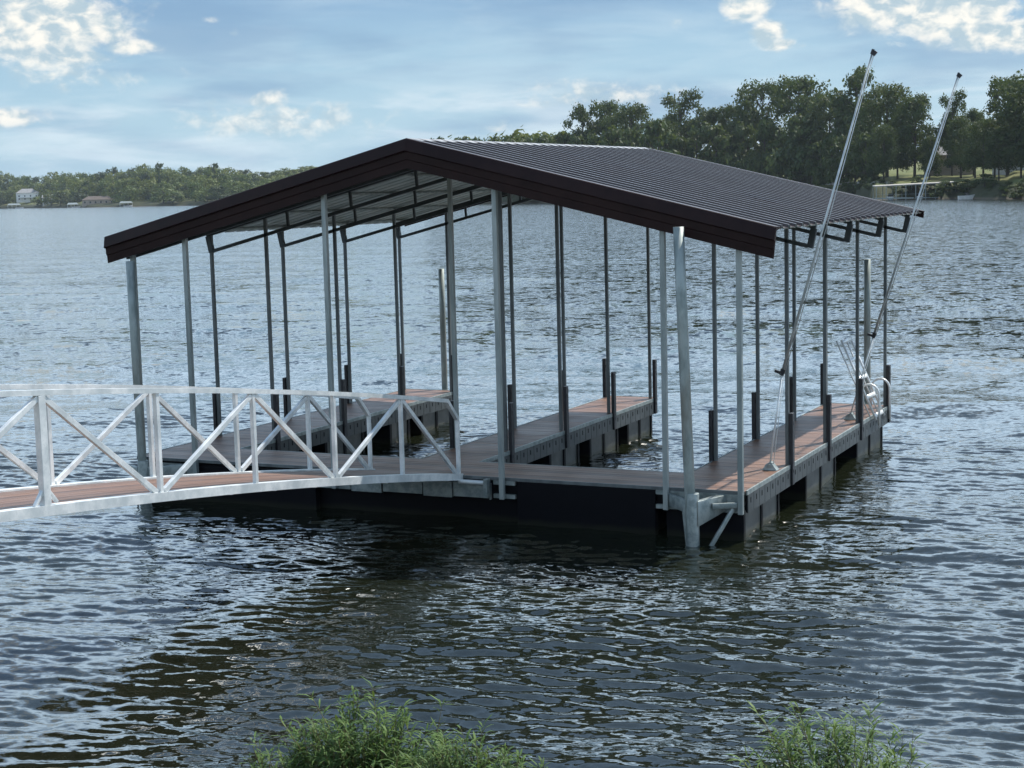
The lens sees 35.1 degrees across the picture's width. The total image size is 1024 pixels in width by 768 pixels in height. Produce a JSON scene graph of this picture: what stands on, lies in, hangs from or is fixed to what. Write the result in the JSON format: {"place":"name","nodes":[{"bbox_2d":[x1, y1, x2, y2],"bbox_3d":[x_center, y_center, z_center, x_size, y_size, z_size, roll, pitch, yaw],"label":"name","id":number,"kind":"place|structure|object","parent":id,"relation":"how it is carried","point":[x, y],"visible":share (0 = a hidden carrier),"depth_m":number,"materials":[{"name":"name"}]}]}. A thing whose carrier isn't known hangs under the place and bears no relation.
{"place":"outdoors","nodes":[
{"label":"outdoors","id":0,"kind":"place"},
{"bbox_2d":[0,199,1023,767],"bbox_3d":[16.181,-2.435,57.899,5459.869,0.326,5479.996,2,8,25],"label":"water","id":1,"kind":"structure","parent":0,"point":[888,575],"depth_m":22.55,"materials":[{"name":"blue liquid"}]},
{"bbox_2d":[126,261,146,460],"bbox_3d":[-5.950,0.487,25.831,0.190,4.891,0.140,2,8,25],"label":"piling","id":2,"kind":"object","parent":1,"relation":"in","point":[135,353],"visible":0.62,"depth_m":25.66,"materials":[{"name":"metal"}]},
{"bbox_2d":[438,269,447,389],"bbox_3d":[-1.450,-0.342,34.588,0.126,4.240,0.126,2,8,25],"label":"piling","id":3,"kind":"object","parent":1,"relation":"in","point":[443,329],"visible":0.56,"depth_m":34.44,"materials":[{"name":"metal"}]},
{"bbox_2d":[104,138,923,546],"bbox_3d":[0.589,-1.043,28.213,11.068,6.240,10.363,2,8,25],"label":"dock","id":4,"kind":"object","parent":1,"relation":"on","point":[524,474],"visible":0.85,"depth_m":25.35,"materials":[{"name":"brown"}]},
{"bbox_2d":[0,384,462,522],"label":"gangway","id":5,"kind":"object","parent":4,"relation":"on","point":[49,495],"visible":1,"depth_m":18.78,"materials":[{"name":"metal"}]},
{"bbox_2d":[762,49,877,470],"bbox_3d":[4.380,-1.695,23.101,1.664,5.989,0.160,2,8,25],"label":"mooring whip","id":6,"kind":"object","parent":4,"relation":"on","point":[771,465],"visible":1,"depth_m":23.18,"materials":[{"name":"metal"}]},
{"bbox_2d":[836,336,890,425],"bbox_3d":[6.391,-0.079,29.402,0.753,1.558,1.162,2,8,25],"label":"swim ladder","id":7,"kind":"object","parent":4,"relation":"attached to","point":[870,395],"visible":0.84,"depth_m":29.08,"materials":[{"name":"metal"}]},
{"bbox_2d":[844,72,962,419],"bbox_3d":[6.722,-2.304,27.884,1.990,5.950,0.160,2,8,25],"label":"mooring whip","id":8,"kind":"object","parent":4,"relation":"on","point":[850,416],"visible":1,"depth_m":27.89,"materials":[{"name":"metal"}]},
{"bbox_2d":[673,227,694,540],"bbox_3d":[2.367,0.536,21.905,0.316,5.315,0.146,2,8,25],"label":"piling","id":9,"kind":"object","parent":1,"relation":"in","point":[683,355],"visible":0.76,"depth_m":21.76,"materials":[{"name":"metal"}]},
{"bbox_2d":[864,259,870,403],"bbox_3d":[6.749,-0.167,30.735,0.126,4.400,0.126,2,8,25],"label":"piling","id":10,"kind":"object","parent":1,"relation":"in","point":[867,300],"visible":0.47,"depth_m":30.56,"materials":[{"name":"metal"}]},
{"bbox_2d":[872,181,953,199],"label":"covered dock","id":11,"kind":"object","parent":1,"relation":"on","point":[905,197],"visible":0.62,"depth_m":423.04,"materials":[{"name":"metal"}]},
{"bbox_2d":[0,161,1023,208],"bbox_3d":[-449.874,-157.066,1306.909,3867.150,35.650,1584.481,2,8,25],"label":"shore terrain","id":12,"kind":"structure","parent":0,"point":[979,191],"depth_m":458.82,"materials":[{"name":"green plant"}]},
{"bbox_2d":[4,190,17,203],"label":"shore tree","id":13,"kind":"object","parent":12,"relation":"on","point":[12,197],"visible":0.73,"depth_m":1640.59,"materials":[{"name":"green plant"}]},
{"bbox_2d":[16,189,38,202],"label":"lake house","id":14,"kind":"structure","parent":12,"relation":"on","point":[24,195],"depth_m":1611.31,"materials":[{"name":"white"}]},
{"bbox_2d":[41,189,59,205],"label":"shore tree","id":15,"kind":"object","parent":12,"relation":"on","point":[48,196],"visible":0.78,"depth_m":1471.52,"materials":[{"name":"green plant"}]},
{"bbox_2d":[52,191,67,205],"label":"shore tree","id":16,"kind":"object","parent":12,"relation":"on","point":[61,195],"visible":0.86,"depth_m":1441.35,"materials":[{"name":"green plant"}]},
{"bbox_2d":[70,187,88,202],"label":"shore tree","id":17,"kind":"object","parent":12,"relation":"on","point":[78,197],"visible":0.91,"depth_m":1430.73,"materials":[{"name":"green plant"}]},
{"bbox_2d":[87,183,102,195],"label":"shore tree","id":18,"kind":"object","parent":12,"relation":"on","point":[92,191],"visible":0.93,"depth_m":1450.60,"materials":[{"name":"green plant"}]},
{"bbox_2d":[82,196,113,206],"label":"lake house","id":19,"kind":"structure","parent":12,"relation":"on","point":[89,200],"depth_m":1351.88,"materials":[{"name":"beige"}]},
{"bbox_2d":[94,178,112,195],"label":"shore tree","id":20,"kind":"object","parent":12,"relation":"on","point":[101,184],"visible":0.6,"depth_m":1448.12,"materials":[{"name":"green plant"}]},
{"bbox_2d":[103,182,126,198],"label":"shore tree","id":21,"kind":"object","parent":12,"relation":"on","point":[108,193],"visible":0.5,"depth_m":1360.71,"materials":[{"name":"green plant"}]},
{"bbox_2d":[110,179,129,202],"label":"shore tree","id":22,"kind":"object","parent":12,"relation":"on","point":[119,183],"visible":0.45,"depth_m":1343.50,"materials":[{"name":"green plant"}]},
{"bbox_2d":[117,185,140,204],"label":"shore tree","id":23,"kind":"object","parent":12,"relation":"on","point":[126,195],"visible":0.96,"depth_m":1298.99,"materials":[{"name":"green plant"}]},
{"bbox_2d":[118,177,141,197],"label":"shore tree","id":24,"kind":"object","parent":12,"relation":"on","point":[132,180],"visible":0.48,"depth_m":1340.54,"materials":[{"name":"green plant"}]},
{"bbox_2d":[135,177,157,200],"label":"shore tree","id":25,"kind":"object","parent":12,"relation":"on","point":[143,192],"visible":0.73,"depth_m":1326.50,"materials":[{"name":"green plant"}]},
{"bbox_2d":[149,163,167,189],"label":"shore tree","id":26,"kind":"object","parent":12,"relation":"on","point":[159,176],"visible":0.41,"depth_m":1363.70,"materials":[{"name":"green plant"}]},
{"bbox_2d":[149,179,169,200],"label":"shore tree","id":27,"kind":"object","parent":12,"relation":"on","point":[161,184],"visible":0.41,"depth_m":1302.85,"materials":[{"name":"green plant"}]},
{"bbox_2d":[147,187,176,202],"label":"shore tree","id":28,"kind":"object","parent":12,"relation":"on","point":[158,198],"visible":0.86,"depth_m":1260.51,"materials":[{"name":"green plant"}]},
{"bbox_2d":[162,182,183,195],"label":"shore tree","id":29,"kind":"object","parent":12,"relation":"on","point":[177,184],"visible":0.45,"depth_m":1295.59,"materials":[{"name":"green plant"}]},
{"bbox_2d":[161,191,185,203],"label":"shore tree","id":30,"kind":"object","parent":12,"relation":"on","point":[179,196],"visible":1,"depth_m":1252.63,"materials":[{"name":"green plant"}]},
{"bbox_2d":[187,182,203,201],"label":"shore tree","id":31,"kind":"object","parent":12,"relation":"on","point":[191,187],"visible":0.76,"depth_m":1231.35,"materials":[{"name":"green plant"}]},
{"bbox_2d":[192,175,219,198],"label":"shore tree","id":32,"kind":"object","parent":12,"relation":"on","point":[206,180],"visible":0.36,"depth_m":1257.33,"materials":[{"name":"green plant"}]},
{"bbox_2d":[193,187,220,201],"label":"shore tree","id":33,"kind":"object","parent":12,"relation":"on","point":[203,195],"visible":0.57,"depth_m":1211.82,"materials":[{"name":"green plant"}]},
{"bbox_2d":[207,163,224,185],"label":"shore tree","id":34,"kind":"object","parent":12,"relation":"on","point":[214,176],"visible":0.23,"depth_m":1296.62,"materials":[{"name":"green plant"}]},
{"bbox_2d":[206,185,230,199],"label":"shore tree","id":35,"kind":"object","parent":12,"relation":"on","point":[216,194],"visible":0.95,"depth_m":1189.13,"materials":[{"name":"green plant"}]},
{"bbox_2d":[222,180,241,195],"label":"shore tree","id":36,"kind":"object","parent":12,"relation":"on","point":[232,184],"visible":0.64,"depth_m":1204.45,"materials":[{"name":"green plant"}]},
{"bbox_2d":[489,125,528,141],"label":"shore tree","id":37,"kind":"object","parent":12,"relation":"on","point":[499,140],"visible":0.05,"depth_m":673.45,"materials":[{"name":"green plant"}]},
{"bbox_2d":[509,129,552,141],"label":"shore tree","id":38,"kind":"object","parent":12,"relation":"on","point":[521,135],"visible":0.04,"depth_m":666.97,"materials":[{"name":"green plant"}]},
{"bbox_2d":[534,133,550,143],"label":"bushy tree","id":39,"kind":"object","parent":12,"relation":"on","point":[542,139],"visible":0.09,"depth_m":628.56,"materials":[{"name":"green plant"}]},
{"bbox_2d":[529,131,564,143],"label":"shore tree","id":40,"kind":"object","parent":12,"relation":"on","point":[533,136],"visible":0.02,"depth_m":651.19,"materials":[{"name":"green plant"}]},
{"bbox_2d":[551,131,570,143],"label":"bushy tree","id":41,"kind":"object","parent":12,"relation":"on","point":[561,137],"visible":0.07,"depth_m":628.67,"materials":[{"name":"green plant"}]},
{"bbox_2d":[567,132,586,144],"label":"bushy tree","id":42,"kind":"object","parent":12,"relation":"on","point":[577,140],"visible":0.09,"depth_m":608.29,"materials":[{"name":"green plant"}]},
{"bbox_2d":[560,102,601,144],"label":"oak tree","id":43,"kind":"object","parent":12,"relation":"on","point":[582,114],"visible":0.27,"depth_m":629.43,"materials":[{"name":"green plant"}]},
{"bbox_2d":[587,133,602,144],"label":"bushy tree","id":44,"kind":"object","parent":12,"relation":"on","point":[594,138],"visible":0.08,"depth_m":597.11,"materials":[{"name":"green plant"}]},
{"bbox_2d":[585,99,629,136],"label":"oak tree","id":45,"kind":"object","parent":12,"relation":"on","point":[606,108],"visible":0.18,"depth_m":634.26,"materials":[{"name":"green plant"}]},
{"bbox_2d":[595,125,623,145],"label":"bushy tree","id":46,"kind":"object","parent":12,"relation":"on","point":[610,136],"visible":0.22,"depth_m":588.98,"materials":[{"name":"green plant"}]},
{"bbox_2d":[600,101,653,147],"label":"oak tree","id":47,"kind":"object","parent":12,"relation":"on","point":[636,113],"visible":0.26,"depth_m":613.76,"materials":[{"name":"green plant"}]},
{"bbox_2d":[614,127,641,146],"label":"bushy tree","id":48,"kind":"object","parent":12,"relation":"on","point":[628,137],"visible":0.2,"depth_m":582.88,"materials":[{"name":"green plant"}]},
{"bbox_2d":[637,135,659,150],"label":"bushy tree","id":49,"kind":"object","parent":12,"relation":"on","point":[651,141],"visible":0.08,"depth_m":574.73,"materials":[{"name":"green plant"}]},
{"bbox_2d":[638,118,680,154],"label":"bushy tree","id":50,"kind":"object","parent":12,"relation":"on","point":[654,128],"visible":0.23,"depth_m":566.18,"materials":[{"name":"green plant"}]},
{"bbox_2d":[638,118,683,155],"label":"oak tree","id":51,"kind":"object","parent":12,"relation":"on","point":[671,126],"visible":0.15,"depth_m":595.85,"materials":[{"name":"green plant"}]},
{"bbox_2d":[668,135,696,157],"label":"bushy tree","id":52,"kind":"object","parent":12,"relation":"on","point":[678,142],"visible":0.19,"depth_m":575.26,"materials":[{"name":"green plant"}]},
{"bbox_2d":[660,86,706,149],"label":"oak tree","id":53,"kind":"object","parent":12,"relation":"on","point":[672,103],"visible":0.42,"depth_m":609.29,"materials":[{"name":"green plant"}]},
{"bbox_2d":[679,122,714,160],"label":"bushy tree","id":54,"kind":"object","parent":12,"relation":"on","point":[693,133],"visible":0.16,"depth_m":574.87,"materials":[{"name":"green plant"}]},
{"bbox_2d":[687,107,731,160],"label":"oak tree","id":55,"kind":"object","parent":12,"relation":"on","point":[710,115],"visible":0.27,"depth_m":604.33,"materials":[{"name":"green plant"}]},
{"bbox_2d":[694,121,741,166],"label":"bushy tree","id":56,"kind":"object","parent":12,"relation":"on","point":[706,132],"visible":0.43,"depth_m":566.59,"materials":[{"name":"green plant"}]},
{"bbox_2d":[718,132,746,166],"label":"bushy tree","id":57,"kind":"object","parent":12,"relation":"on","point":[737,147],"visible":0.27,"depth_m":567.83,"materials":[{"name":"green plant"}]},
{"bbox_2d":[714,102,754,155],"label":"oak tree","id":58,"kind":"object","parent":12,"relation":"on","point":[728,110],"visible":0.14,"depth_m":599.49,"materials":[{"name":"green plant"}]},
{"bbox_2d":[730,159,745,169],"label":"bushy tree","id":59,"kind":"object","parent":12,"relation":"on","point":[738,164],"visible":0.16,"depth_m":561.31,"materials":[{"name":"green plant"}]},
{"bbox_2d":[732,121,762,169],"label":"bushy tree","id":60,"kind":"object","parent":12,"relation":"on","point":[742,132],"visible":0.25,"depth_m":567.81,"materials":[{"name":"green plant"}]},
{"bbox_2d":[722,78,793,156],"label":"oak tree","id":61,"kind":"object","parent":12,"relation":"on","point":[754,94],"visible":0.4,"depth_m":588.58,"materials":[{"name":"green plant"}]},
{"bbox_2d":[743,118,784,172],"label":"bushy tree","id":62,"kind":"object","parent":12,"relation":"on","point":[754,163],"visible":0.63,"depth_m":556.59,"materials":[{"name":"green plant"}]},
{"bbox_2d":[752,125,787,176],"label":"bushy tree","id":63,"kind":"object","parent":12,"relation":"on","point":[780,140],"visible":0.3,"depth_m":556.10,"materials":[{"name":"green plant"}]},
{"bbox_2d":[763,113,819,180],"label":"bushy tree","id":64,"kind":"object","parent":12,"relation":"on","point":[774,165],"visible":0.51,"depth_m":529.16,"materials":[{"name":"green plant"}]},
{"bbox_2d":[785,156,814,184],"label":"bushy tree","id":65,"kind":"object","parent":12,"relation":"on","point":[799,176],"visible":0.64,"depth_m":526.02,"materials":[{"name":"green plant"}]},
{"bbox_2d":[770,74,832,148],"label":"oak tree","id":66,"kind":"object","parent":12,"relation":"on","point":[804,86],"visible":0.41,"depth_m":562.65,"materials":[{"name":"green plant"}]},
{"bbox_2d":[776,114,828,184],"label":"bushy tree","id":67,"kind":"object","parent":12,"relation":"on","point":[796,159],"visible":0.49,"depth_m":525.15,"materials":[{"name":"green plant"}]},
{"bbox_2d":[801,140,834,184],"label":"bushy tree","id":68,"kind":"object","parent":12,"relation":"on","point":[810,163],"visible":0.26,"depth_m":516.70,"materials":[{"name":"green plant"}]},
{"bbox_2d":[798,90,849,159],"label":"oak tree","id":69,"kind":"object","parent":12,"relation":"on","point":[821,107],"visible":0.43,"depth_m":524.94,"materials":[{"name":"green plant"}]},
{"bbox_2d":[810,133,842,186],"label":"bushy tree","id":70,"kind":"object","parent":12,"relation":"on","point":[820,178],"visible":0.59,"depth_m":503.27,"materials":[{"name":"green plant"}]},
{"bbox_2d":[821,134,858,184],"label":"bushy tree","id":71,"kind":"object","parent":12,"relation":"on","point":[839,142],"visible":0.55,"depth_m":489.11,"materials":[{"name":"green plant"}]},
{"bbox_2d":[843,182,859,192],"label":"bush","id":72,"kind":"object","parent":12,"relation":"on","point":[852,189],"visible":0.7,"depth_m":474.85,"materials":[{"name":"green plant"}]},
{"bbox_2d":[825,63,888,136],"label":"oak tree","id":73,"kind":"object","parent":12,"relation":"on","point":[844,113],"visible":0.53,"depth_m":509.06,"materials":[{"name":"green plant"}]},
{"bbox_2d":[845,135,868,181],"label":"bushy tree","id":74,"kind":"object","parent":12,"relation":"on","point":[854,177],"visible":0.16,"depth_m":491.07,"materials":[{"name":"green plant"}]},
{"bbox_2d":[842,130,886,181],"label":"bushy tree","id":75,"kind":"object","parent":12,"relation":"on","point":[856,161],"visible":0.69,"depth_m":468.10,"materials":[{"name":"green plant"}]},
{"bbox_2d":[861,124,901,179],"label":"oak tree","id":76,"kind":"object","parent":12,"relation":"on","point":[877,152],"visible":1,"depth_m":455.64,"materials":[{"name":"green plant"}]},
{"bbox_2d":[842,81,921,176],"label":"oak tree","id":77,"kind":"object","parent":12,"relation":"on","point":[890,99],"visible":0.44,"depth_m":475.30,"materials":[{"name":"green plant"}]},
{"bbox_2d":[882,118,917,178],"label":"oak tree","id":78,"kind":"object","parent":12,"relation":"on","point":[902,165],"visible":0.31,"depth_m":464.91,"materials":[{"name":"green plant"}]},
{"bbox_2d":[895,186,912,195],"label":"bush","id":79,"kind":"object","parent":12,"relation":"on","point":[902,191],"visible":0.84,"depth_m":430.38,"materials":[{"name":"green plant"}]},
{"bbox_2d":[906,176,925,188],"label":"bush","id":80,"kind":"object","parent":12,"relation":"on","point":[916,179],"visible":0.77,"depth_m":431.99,"materials":[{"name":"green plant"}]},
{"bbox_2d":[890,91,944,176],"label":"oak tree","id":81,"kind":"object","parent":12,"relation":"on","point":[915,109],"visible":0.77,"depth_m":460.89,"materials":[{"name":"green plant"}]},
{"bbox_2d":[917,134,943,179],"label":"oak tree","id":82,"kind":"object","parent":12,"relation":"on","point":[929,141],"visible":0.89,"depth_m":452.04,"materials":[{"name":"green plant"}]},
{"bbox_2d":[924,147,972,175],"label":"lake house","id":83,"kind":"structure","parent":12,"relation":"on","point":[946,170],"depth_m":471.40,"materials":[{"name":"beige"}]},
{"bbox_2d":[934,87,967,175],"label":"oak tree","id":84,"kind":"object","parent":12,"relation":"on","point":[958,98],"visible":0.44,"depth_m":463.10,"materials":[{"name":"green plant"}]},
{"bbox_2d":[940,115,972,177],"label":"oak tree","id":85,"kind":"object","parent":12,"relation":"on","point":[958,123],"visible":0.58,"depth_m":446.41,"materials":[{"name":"green plant"}]},
{"bbox_2d":[953,179,971,192],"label":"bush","id":86,"kind":"object","parent":12,"relation":"on","point":[965,185],"visible":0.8,"depth_m":414.73,"materials":[{"name":"green plant"}]},
{"bbox_2d":[952,123,979,177],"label":"oak tree","id":87,"kind":"object","parent":12,"relation":"on","point":[958,148],"visible":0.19,"depth_m":438.44,"materials":[{"name":"green plant"}]},
{"bbox_2d":[956,108,984,175],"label":"oak tree","id":88,"kind":"object","parent":12,"relation":"on","point":[973,114],"visible":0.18,"depth_m":454.42,"materials":[{"name":"green plant"}]},
{"bbox_2d":[957,118,1002,178],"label":"oak tree","id":89,"kind":"object","parent":12,"relation":"on","point":[972,159],"visible":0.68,"depth_m":410.19,"materials":[{"name":"green plant"}]},
{"bbox_2d":[971,173,998,186],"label":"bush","id":90,"kind":"object","parent":12,"relation":"on","point":[983,181],"visible":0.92,"depth_m":401.46,"materials":[{"name":"green plant"}]},
{"bbox_2d":[981,126,1018,180],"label":"oak tree","id":91,"kind":"object","parent":12,"relation":"on","point":[995,162],"visible":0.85,"depth_m":405.99,"materials":[{"name":"green plant"}]},
{"bbox_2d":[978,69,1023,155],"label":"oak tree","id":92,"kind":"object","parent":12,"relation":"on","point":[1005,118],"visible":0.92,"depth_m":403.44,"materials":[{"name":"green plant"}]},
{"bbox_2d":[981,75,1023,175],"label":"oak tree","id":93,"kind":"object","parent":12,"relation":"on","point":[993,104],"visible":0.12,"depth_m":424.98,"materials":[{"name":"green plant"}]},
{"bbox_2d":[997,121,1023,177],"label":"oak tree","id":94,"kind":"object","parent":12,"relation":"on","point":[1011,150],"visible":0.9,"depth_m":402.70,"materials":[{"name":"green plant"}]},
{"bbox_2d":[1002,185,1023,197],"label":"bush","id":95,"kind":"object","parent":12,"relation":"on","point":[1019,194],"visible":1,"depth_m":376.00,"materials":[{"name":"green plant"}]},
{"bbox_2d":[1014,135,1023,168],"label":"oak tree","id":96,"kind":"object","parent":12,"relation":"on","point":[1020,155],"visible":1,"depth_m":400.31,"materials":[{"name":"green plant"}]},
{"bbox_2d":[0,0,1023,182],"label":"sky","id":97,"kind":"structure","parent":0,"point":[87,86],"materials":[{"name":"blue"}]},
{"bbox_2d":[929,185,951,197],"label":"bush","id":98,"kind":"object","parent":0,"point":[937,193],"visible":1,"depth_m":415.60,"materials":[{"name":"green plant"}]},
{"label":"near bank ground","id":99,"kind":"structure","parent":0,"visible":0},
{"bbox_2d":[240,731,312,767],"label":"waterside weed","id":100,"kind":"object","parent":99,"relation":"on","point":[260,759],"visible":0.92,"depth_m":12.72,"materials":[{"name":"green plant"}]},
{"bbox_2d":[269,677,443,767],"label":"waterside weed","id":101,"kind":"object","parent":99,"relation":"on","point":[331,755],"visible":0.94,"depth_m":12.39,"materials":[{"name":"green plant"}]},
{"bbox_2d":[392,694,454,766],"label":"waterside weed","id":102,"kind":"object","parent":99,"relation":"on","point":[407,721],"visible":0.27,"depth_m":12.60,"materials":[{"name":"green plant"}]},
{"bbox_2d":[366,715,549,767],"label":"waterside weed","id":103,"kind":"object","parent":99,"relation":"on","point":[456,759],"visible":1,"depth_m":11.83,"materials":[{"name":"green plant"}]},
{"bbox_2d":[728,699,930,767],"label":"waterside weed","id":104,"kind":"object","parent":99,"relation":"on","point":[829,756],"visible":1,"depth_m":10.64,"materials":[{"name":"green plant"}]},
{"bbox_2d":[874,730,927,767],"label":"waterside weed","id":105,"kind":"object","parent":99,"relation":"on","point":[912,753],"visible":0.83,"depth_m":10.69,"materials":[{"name":"green plant"}]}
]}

